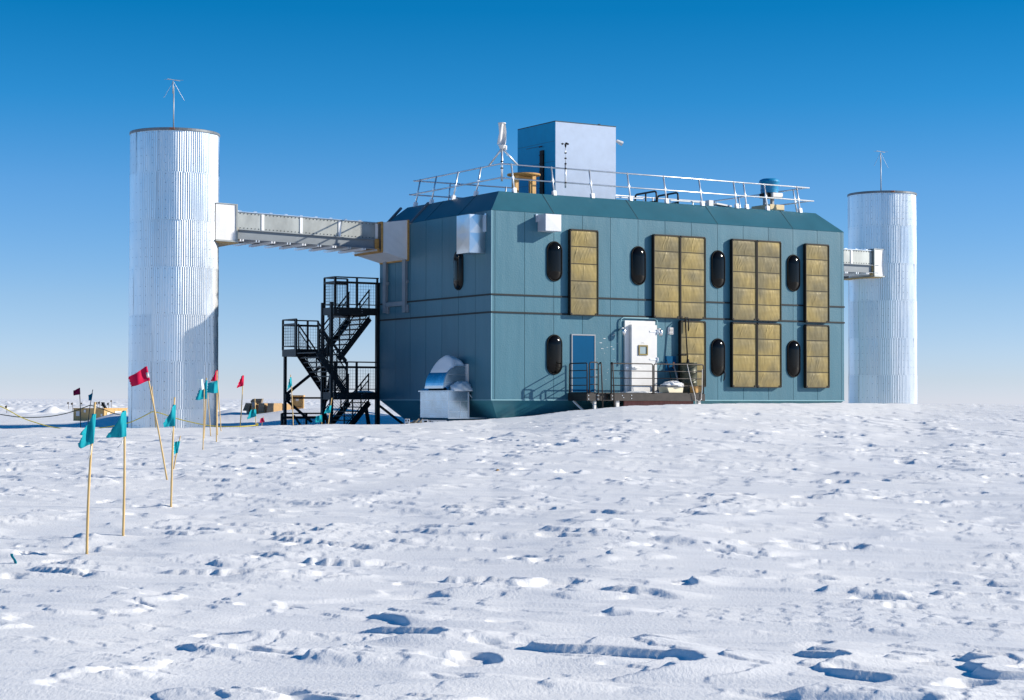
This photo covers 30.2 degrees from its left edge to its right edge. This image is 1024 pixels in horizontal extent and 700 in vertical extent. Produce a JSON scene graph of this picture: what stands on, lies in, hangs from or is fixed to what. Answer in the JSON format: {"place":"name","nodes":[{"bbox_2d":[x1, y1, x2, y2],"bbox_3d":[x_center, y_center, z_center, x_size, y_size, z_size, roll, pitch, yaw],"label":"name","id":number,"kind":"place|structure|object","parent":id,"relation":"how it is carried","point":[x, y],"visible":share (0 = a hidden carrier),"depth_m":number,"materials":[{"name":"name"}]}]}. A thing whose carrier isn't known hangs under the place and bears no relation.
{"place":"outdoors","nodes":[
{"label":"outdoors","id":0,"kind":"place"},
{"bbox_2d":[0,399,1023,699],"bbox_3d":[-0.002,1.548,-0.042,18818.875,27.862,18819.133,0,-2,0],"label":"snow ground","id":1,"kind":"structure","parent":0,"point":[796,551],"depth_m":19.71,"materials":[{"name":"white snow"}]},
{"bbox_2d":[73,388,80,426],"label":"marker flag","id":2,"kind":"object","parent":1,"relation":"on","point":[76,392],"visible":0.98,"depth_m":59.95,"materials":[{"name":"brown wood"}]},
{"bbox_2d":[78,402,95,553],"bbox_3d":[-4.532,1.393,20.196,0.191,1.680,0.075,1,-2,-27],"label":"marker flag","id":3,"kind":"object","parent":1,"relation":"on","point":[88,434],"visible":0.99,"depth_m":20.21,"materials":[{"name":"teal fabric"}]},
{"bbox_2d":[87,390,92,424],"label":"marker flag","id":4,"kind":"object","parent":1,"relation":"on","point":[90,396],"visible":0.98,"depth_m":62.96,"materials":[{"name":"blue wood"}]},
{"bbox_2d":[0,405,89,417],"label":"rope","id":5,"kind":"object","parent":4,"relation":"attached to","point":[45,416],"visible":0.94,"depth_m":62.95,"materials":[{"name":"yellow fabric"}]},
{"bbox_2d":[73,408,127,420],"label":"plywood crate","id":6,"kind":"object","parent":1,"relation":"on","point":[99,412],"visible":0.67,"depth_m":76.07,"materials":[{"name":"beige wood"}]},
{"bbox_2d":[106,410,126,535],"bbox_3d":[-4.570,1.451,21.886,0.222,1.505,0.114,0,-2,0],"label":"marker flag","id":7,"kind":"object","parent":1,"relation":"on","point":[118,429],"visible":1,"depth_m":21.90,"materials":[{"name":"teal fabric"}]},
{"bbox_2d":[128,366,167,479],"bbox_3d":[-6.119,1.260,31.906,0.684,1.974,0.100,0,-2,-7],"label":"marker flag","id":8,"kind":"object","parent":1,"relation":"on","point":[141,376],"visible":0.99,"depth_m":31.91,"materials":[{"name":"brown wood"}]},
{"bbox_2d":[163,397,175,506],"bbox_3d":[-4.814,1.469,26.675,0.183,1.609,0.090,1,-2,-38],"label":"marker flag","id":9,"kind":"object","parent":1,"relation":"on","point":[169,421],"visible":0.99,"depth_m":26.71,"materials":[{"name":"teal wood"}]},
{"bbox_2d":[128,127,219,427],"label":"silo tower","id":10,"kind":"structure","parent":1,"relation":"on","point":[173,275],"depth_m":57.10,"materials":[{"name":"grey metal"}]},
{"bbox_2d":[164,78,183,126],"bbox_3d":[-10.407,-7.499,58.384,0.646,1.700,0.087,1,-2,-17],"label":"antenna mast","id":11,"kind":"object","parent":10,"relation":"on","point":[173,97],"visible":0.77,"depth_m":58.36,"materials":[{"name":"grey metal"}]},
{"bbox_2d":[173,436,180,468],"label":"marker flag","id":12,"kind":"object","parent":1,"relation":"on","point":[176,445],"visible":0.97,"depth_m":34.29,"materials":[{"name":"teal fabric"}]},
{"bbox_2d":[195,378,206,436],"bbox_3d":[-7.422,1.417,45.279,0.288,1.508,0.077,1,-2,-16],"label":"marker flag","id":13,"kind":"object","parent":1,"relation":"on","point":[200,395],"visible":0.75,"depth_m":45.31,"materials":[{"name":"teal wood"}]},
{"bbox_2d":[197,379,204,449],"bbox_3d":[-6.715,1.413,40.974,0.168,1.597,0.083,1,-2,-25],"label":"marker flag","id":14,"kind":"object","parent":1,"relation":"on","point":[201,383],"visible":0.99,"depth_m":41.00,"materials":[{"name":"brown wood"}]},
{"bbox_2d":[207,393,210,435],"bbox_3d":[-7.391,1.611,46.313,0.103,1.104,0.027,0,-2,0],"label":"bamboo pole","id":15,"kind":"object","parent":1,"relation":"on","point":[209,416],"visible":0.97,"depth_m":46.30,"materials":[{"name":"beige wood"}]},
{"bbox_2d":[207,371,217,441],"bbox_3d":[-6.955,1.339,43.982,0.244,1.698,0.127,0,-2,0],"label":"marker flag","id":16,"kind":"object","parent":1,"relation":"on","point":[212,387],"visible":0.99,"depth_m":43.99,"materials":[{"name":"teal wood"}]},
{"bbox_2d":[211,370,217,434],"bbox_3d":[-7.325,1.325,46.685,0.098,1.662,0.177,-1,-2,39],"label":"marker flag","id":17,"kind":"object","parent":1,"relation":"on","point":[214,377],"visible":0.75,"depth_m":46.70,"materials":[{"name":"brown wood"}]},
{"bbox_2d":[217,380,220,430],"bbox_3d":[-7.474,1.410,48.418,0.128,1.443,0.027,0,-2,0],"label":"bamboo pole","id":18,"kind":"object","parent":1,"relation":"on","point":[219,408],"visible":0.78,"depth_m":48.41,"materials":[{"name":"beige wood"}]},
{"bbox_2d":[237,375,243,425],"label":"marker flag","id":19,"kind":"object","parent":1,"relation":"on","point":[241,383],"visible":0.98,"depth_m":50.96,"materials":[{"name":"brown wood"}]},
{"bbox_2d":[243,403,250,413],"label":"cardboard box","id":20,"kind":"object","parent":1,"relation":"on","point":[247,408],"visible":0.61,"depth_m":75.11,"materials":[{"name":"cardboard"}]},
{"bbox_2d":[247,398,255,424],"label":"marker flag","id":21,"kind":"object","parent":1,"relation":"on","point":[252,413],"visible":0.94,"depth_m":51.95,"materials":[{"name":"teal fabric"}]},
{"bbox_2d":[251,402,257,413],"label":"cardboard box","id":22,"kind":"object","parent":1,"relation":"on","point":[253,405],"visible":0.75,"depth_m":74.86,"materials":[{"name":"brown"}]},
{"bbox_2d":[251,399,263,402],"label":"cardboard box","id":23,"kind":"object","parent":22,"relation":"on","point":[257,400],"visible":0.85,"depth_m":74.87,"materials":[{"name":"cardboard"}]},
{"bbox_2d":[258,403,267,413],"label":"cardboard box","id":24,"kind":"object","parent":1,"relation":"on","point":[262,407],"visible":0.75,"depth_m":74.28,"materials":[{"name":"cardboard"}]},
{"bbox_2d":[267,403,281,412],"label":"cardboard box","id":25,"kind":"object","parent":1,"relation":"on","point":[273,407],"visible":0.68,"depth_m":74.01,"materials":[{"name":"brown cardboard"}]},
{"bbox_2d":[287,375,293,424],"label":"marker flag","id":26,"kind":"object","parent":1,"relation":"on","point":[289,383],"visible":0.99,"depth_m":50.97,"materials":[{"name":"teal wood"}]},
{"bbox_2d":[291,395,304,409],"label":"wooden crate","id":27,"kind":"object","parent":1,"relation":"on","point":[298,403],"visible":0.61,"depth_m":75.98,"materials":[{"name":"brown wood"}]},
{"bbox_2d":[315,414,321,423],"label":"marker flag","id":28,"kind":"object","parent":1,"relation":"on","point":[319,418],"visible":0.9,"depth_m":54.93,"materials":[{"name":"teal fabric"}]},
{"bbox_2d":[324,398,331,423],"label":"marker flag","id":29,"kind":"object","parent":1,"relation":"on","point":[328,409],"visible":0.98,"depth_m":51.95,"materials":[{"name":"teal fabric"}]},
{"bbox_2d":[280,276,403,424],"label":"stair tower","id":30,"kind":"structure","parent":1,"relation":"on","point":[322,354],"depth_m":63.24,"materials":[{"name":"black metal"}]},
{"bbox_2d":[410,418,422,422],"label":"timber offcuts","id":31,"kind":"object","parent":1,"relation":"on","point":[417,420],"visible":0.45,"depth_m":55.07,"materials":[{"name":"wood"}]},
{"bbox_2d":[428,420,445,421],"bbox_3d":[-2.157,2.112,54.685,0.531,0.174,0.056,0,-2,0],"label":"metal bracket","id":32,"kind":"object","parent":1,"relation":"on","point":[436,420],"visible":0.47,"depth_m":54.66,"materials":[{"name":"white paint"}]},
{"bbox_2d":[379,121,844,420],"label":"research building","id":33,"kind":"structure","parent":1,"relation":"on","point":[478,284],"depth_m":59.85,"materials":[{"name":"teal metal"}]},
{"bbox_2d":[215,202,408,264],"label":"cable bridge","id":34,"kind":"structure","parent":33,"relation":"attached to","point":[381,242],"depth_m":60.17,"materials":[{"name":"metal"}]},
{"bbox_2d":[418,364,487,418],"bbox_3d":[-1.789,1.281,58.666,1.536,1.675,1.855,1,-2,-32],"label":"air duct","id":35,"kind":"object","parent":33,"relation":"attached to","point":[439,398],"visible":0.98,"depth_m":57.95,"materials":[{"name":"metal"}]},
{"bbox_2d":[430,355,463,372],"bbox_3d":[-1.996,0.433,58.487,0.644,0.546,1.217,1,-2,-32],"label":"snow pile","id":36,"kind":"object","parent":35,"relation":"on","point":[445,363],"visible":1,"depth_m":58.22,"materials":[{"name":"white snow"}]},
{"bbox_2d":[450,381,472,390],"bbox_3d":[-1.566,1.100,57.874,0.961,0.305,0.462,1,-2,-32],"label":"snow pile","id":37,"kind":"object","parent":35,"relation":"on","point":[460,386],"visible":1,"depth_m":57.74,"materials":[{"name":"white snow"}]},
{"bbox_2d":[453,251,463,289],"bbox_3d":[-1.702,-2.471,58.712,0.126,1.240,0.570,1,-2,-32],"label":"window","id":38,"kind":"structure","parent":33,"relation":"in","point":[458,260],"depth_m":58.59,"materials":[{"name":"black glass"}]},
{"bbox_2d":[507,172,540,193],"bbox_3d":[0.370,-5.169,59.361,1.060,0.673,1.060,1,-2,-32],"label":"round table","id":39,"kind":"object","parent":33,"relation":"on","point":[528,175],"visible":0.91,"depth_m":59.06,"materials":[{"name":"yellow wood"}]},
{"bbox_2d":[546,241,561,281],"bbox_3d":[1.333,-2.725,58.235,0.570,1.240,0.126,1,-2,-32],"label":"window","id":40,"kind":"structure","parent":33,"relation":"in","point":[553,251],"depth_m":58.16,"materials":[{"name":"black glass"}]},
{"bbox_2d":[546,334,561,374],"bbox_3d":[1.331,0.140,58.158,0.570,1.240,0.126,1,-2,-32],"label":"window","id":41,"kind":"structure","parent":33,"relation":"in","point":[553,345],"depth_m":58.07,"materials":[{"name":"black glass"}]},
{"bbox_2d":[568,229,598,315],"bbox_3d":[2.211,-2.397,58.734,1.050,2.663,0.140,1,-2,-32],"label":"solar panel","id":42,"kind":"object","parent":33,"relation":"attached to","point":[583,272],"visible":1,"depth_m":58.68,"materials":[{"name":"brown glass"}]},
{"bbox_2d":[573,335,593,391],"bbox_3d":[2.208,0.426,58.750,0.820,1.750,0.020,1,-2,-32],"label":"door","id":43,"kind":"structure","parent":33,"relation":"in","point":[583,346],"depth_m":58.73,"materials":[{"name":"blue paint"}]},
{"bbox_2d":[409,163,813,212],"bbox_3d":[3.443,-5.139,63.909,12.760,0.952,5.950,1,-2,-32],"label":"roof railing","id":44,"kind":"object","parent":33,"relation":"on","point":[592,195],"visible":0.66,"depth_m":61.94,"materials":[{"name":"white metal"}]},
{"bbox_2d":[488,122,517,180],"bbox_3d":[-0.359,-6.108,58.631,1.001,1.820,0.538,0,-2,20],"label":"antenna","id":45,"kind":"object","parent":44,"relation":"attached to","point":[502,136],"visible":1,"depth_m":58.46,"materials":[{"name":"white metal"}]},
{"bbox_2d":[561,142,568,187],"bbox_3d":[1.698,-5.791,59.466,0.244,1.419,0.246,1,-2,-32],"label":"anemometer","id":46,"kind":"object","parent":44,"relation":"attached to","point":[565,153],"visible":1,"depth_m":59.45,"materials":[{"name":"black metal"}]},
{"bbox_2d":[568,362,704,409],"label":"entrance platform","id":47,"kind":"structure","parent":33,"relation":"attached to","point":[641,399],"depth_m":58.55,"materials":[{"name":"grey metal"}]},
{"bbox_2d":[620,391,661,392],"bbox_3d":[4.131,1.307,59.197,1.689,0.059,0.758,1,-2,-32],"label":"snow patch","id":48,"kind":"object","parent":47,"relation":"on","point":[640,392],"visible":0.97,"depth_m":58.89,"materials":[{"name":"white snow"}]},
{"bbox_2d":[657,386,682,392],"bbox_3d":[4.981,1.244,59.579,0.673,0.201,0.530,1,-2,-32],"label":"storage tub","id":49,"kind":"object","parent":47,"relation":"on","point":[670,389],"visible":1,"depth_m":59.38,"materials":[{"name":"grey plastic"}]},
{"bbox_2d":[661,381,683,386],"bbox_3d":[5.005,1.052,59.603,0.870,0.194,0.741,1,-2,-32],"label":"snow heap","id":50,"kind":"object","parent":49,"relation":"on","point":[679,384],"visible":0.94,"depth_m":59.41,"materials":[{"name":"white snow"}]},
{"bbox_2d":[680,359,696,392],"bbox_3d":[5.617,0.830,60.338,0.580,1.080,0.580,1,-2,-32],"label":"barrel","id":51,"kind":"object","parent":47,"relation":"on","point":[688,384],"visible":0.76,"depth_m":60.10,"materials":[{"name":"metal"}]},
{"bbox_2d":[678,317,688,358],"bbox_3d":[5.492,-0.376,60.456,0.486,1.361,0.221,1,-2,-32],"label":"vent pipe","id":52,"kind":"object","parent":51,"relation":"on","point":[686,339],"visible":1,"depth_m":60.43,"materials":[{"name":"black metal"}]},
{"bbox_2d":[687,365,702,403],"bbox_3d":[5.762,1.126,59.649,0.606,1.334,0.070,1,-2,-32],"label":"rope","id":53,"kind":"object","parent":47,"relation":"hanging from","point":[692,386],"visible":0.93,"depth_m":59.61,"materials":[{"name":"white fabric"}]},
{"bbox_2d":[690,386,701,392],"bbox_3d":[5.825,1.256,59.973,0.263,0.201,0.280,1,-2,-32],"label":"wooden box","id":54,"kind":"object","parent":47,"relation":"on","point":[697,389],"visible":1,"depth_m":59.88,"materials":[{"name":"brown wood"}]},
{"bbox_2d":[631,246,645,284],"bbox_3d":[4.027,-2.668,59.905,0.570,1.240,0.126,1,-2,-32],"label":"window","id":55,"kind":"structure","parent":33,"relation":"in","point":[638,254],"depth_m":59.83,"materials":[{"name":"black glass"}]},
{"bbox_2d":[625,325,658,391],"bbox_3d":[4.117,0.259,59.753,1.185,2.105,0.205,1,-2,-32],"label":"door","id":56,"kind":"structure","parent":33,"relation":"in","point":[643,338],"depth_m":59.73,"materials":[{"name":"white paint"}]},
{"bbox_2d":[634,190,678,203],"bbox_3d":[4.835,-4.987,63.303,1.049,0.538,1.366,1,-2,-32],"label":"hatch guard","id":57,"kind":"object","parent":33,"relation":"on","point":[656,196],"visible":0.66,"depth_m":63.05,"materials":[{"name":"black metal"}]},
{"bbox_2d":[652,234,680,318],"bbox_3d":[4.909,-2.340,60.407,1.040,2.658,0.140,1,-2,-32],"label":"solar panel","id":58,"kind":"object","parent":33,"relation":"attached to","point":[666,285],"visible":1,"depth_m":60.35,"materials":[{"name":"brown glass"}]},
{"bbox_2d":[670,200,704,202],"bbox_3d":[5.899,-4.843,63.077,1.606,0.240,0.044,1,-2,-32],"label":"roof pipe","id":59,"kind":"object","parent":33,"relation":"on","point":[685,201],"visible":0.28,"depth_m":62.95,"materials":[{"name":"white metal"}]},
{"bbox_2d":[678,320,705,386],"bbox_3d":[5.789,0.129,60.887,1.010,2.130,0.140,1,-2,-32],"label":"solar panel","id":60,"kind":"object","parent":33,"relation":"attached to","point":[696,339],"visible":0.77,"depth_m":60.88,"materials":[{"name":"brown glass"}]},
{"bbox_2d":[680,236,705,318],"bbox_3d":[5.793,-2.324,60.955,1.010,2.658,0.140,1,-2,-32],"label":"solar panel","id":61,"kind":"object","parent":33,"relation":"attached to","point":[693,272],"visible":1,"depth_m":60.91,"materials":[{"name":"brown glass"}]},
{"bbox_2d":[711,250,724,287],"bbox_3d":[6.723,-2.624,61.568,0.570,1.240,0.126,1,-2,-32],"label":"window","id":62,"kind":"structure","parent":33,"relation":"in","point":[717,257],"depth_m":61.50,"materials":[{"name":"black glass"}]},
{"bbox_2d":[711,338,724,375],"bbox_3d":[6.706,0.238,61.476,0.570,1.240,0.126,1,-2,-32],"label":"window","id":63,"kind":"structure","parent":33,"relation":"in","point":[717,345],"depth_m":61.41,"materials":[{"name":"black glass"}]},
{"bbox_2d":[705,200,731,206],"bbox_3d":[6.841,-4.835,62.954,0.944,0.220,0.300,1,-2,-32],"label":"roof instrument","id":64,"kind":"object","parent":33,"relation":"on","point":[709,203],"visible":0.98,"depth_m":62.79,"materials":[{"name":"white paint"}]},
{"bbox_2d":[730,239,756,320],"bbox_3d":[7.578,-2.291,62.061,1.020,2.658,0.140,1,-2,-32],"label":"solar panel","id":65,"kind":"object","parent":33,"relation":"attached to","point":[743,279],"visible":1,"depth_m":62.00,"materials":[{"name":"brown glass"}]},
{"bbox_2d":[730,322,756,387],"bbox_3d":[7.574,0.162,61.993,1.020,2.130,0.140,1,-2,-32],"label":"solar panel","id":66,"kind":"object","parent":33,"relation":"attached to","point":[743,354],"visible":1,"depth_m":61.93,"materials":[{"name":"brown glass"}]},
{"bbox_2d":[751,204,783,210],"bbox_3d":[8.765,-4.804,64.971,0.632,0.275,1.000,1,-2,-32],"label":"roof cabinet","id":67,"kind":"object","parent":33,"relation":"on","point":[776,207],"visible":0.38,"depth_m":64.62,"materials":[{"name":"beige paint"}]},
{"bbox_2d":[759,178,782,204],"bbox_3d":[8.830,-5.415,65.027,0.715,0.899,0.710,1,-2,-32],"label":"telescope canister","id":68,"kind":"object","parent":67,"relation":"on","point":[771,191],"visible":0.9,"depth_m":64.79,"materials":[{"name":"blue metal"}]},
{"bbox_2d":[756,240,781,321],"bbox_3d":[8.461,-2.275,62.608,1.020,2.658,0.140,1,-2,-32],"label":"solar panel","id":69,"kind":"object","parent":33,"relation":"attached to","point":[769,280],"visible":1,"depth_m":62.58,"materials":[{"name":"brown glass"}]},
{"bbox_2d":[757,323,781,387],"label":"solar panel","id":70,"kind":"object","parent":33,"relation":"attached to","point":[769,355],"visible":1,"depth_m":62.50,"materials":[{"name":"brown glass"}]},
{"bbox_2d":[787,254,799,291],"bbox_3d":[9.419,-2.571,63.239,0.570,1.240,0.126,1,-2,-32],"label":"window","id":71,"kind":"structure","parent":33,"relation":"in","point":[793,261],"depth_m":63.16,"materials":[{"name":"black glass"}]},
{"bbox_2d":[787,340,800,376],"bbox_3d":[9.412,0.292,63.152,0.570,1.240,0.126,1,-2,-32],"label":"window","id":72,"kind":"structure","parent":33,"relation":"in","point":[793,347],"depth_m":63.09,"materials":[{"name":"black glass"}]},
{"bbox_2d":[803,243,829,322],"bbox_3d":[10.229,-2.238,63.704,1.030,2.648,0.140,1,-2,-32],"label":"solar panel","id":73,"kind":"object","parent":33,"relation":"attached to","point":[816,294],"visible":1,"depth_m":63.63,"materials":[{"name":"brown glass"}]},
{"bbox_2d":[803,324,829,387],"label":"solar panel","id":74,"kind":"object","parent":33,"relation":"attached to","point":[816,347],"visible":1,"depth_m":63.57,"materials":[{"name":"brown glass"}]},
{"bbox_2d":[844,248,885,279],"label":"cable bridge","id":75,"kind":"structure","parent":33,"relation":"attached to","point":[863,262],"depth_m":72.01,"materials":[{"name":"metal"}]},
{"bbox_2d":[847,190,917,403],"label":"silo tower","id":76,"kind":"structure","parent":1,"relation":"on","point":[882,340],"depth_m":72.49,"materials":[{"name":"grey metal"}]},
{"bbox_2d":[877,151,887,190],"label":"antenna mast","id":77,"kind":"object","parent":76,"relation":"on","point":[880,169],"visible":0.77,"depth_m":73.72,"materials":[{"name":"grey metal"}]},
{"bbox_3d":[-9.530,1.549,50.476,0.149,1.167,0.034,0,-2,0],"label":"bamboo pole","id":78,"kind":"object","parent":1,"relation":"on","visible":0},
{"bbox_2d":[0,406,151,428],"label":"rope","id":79,"kind":"object","parent":78,"relation":"attached to","point":[59,428],"visible":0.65,"depth_m":50.46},
{"bbox_2d":[152,411,256,426],"bbox_3d":[-8.154,1.840,50.512,2.810,0.418,0.487,0,-2,-11],"label":"rope","id":80,"kind":"object","parent":78,"relation":"attached to","point":[206,425],"visible":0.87,"depth_m":50.46,"materials":[{"name":"beige fabric"}]},
{"bbox_2d":[0,0,1023,404],"label":"sky","id":81,"kind":"structure","parent":0,"point":[333,109],"materials":[{"name":"blue"}]}
]}

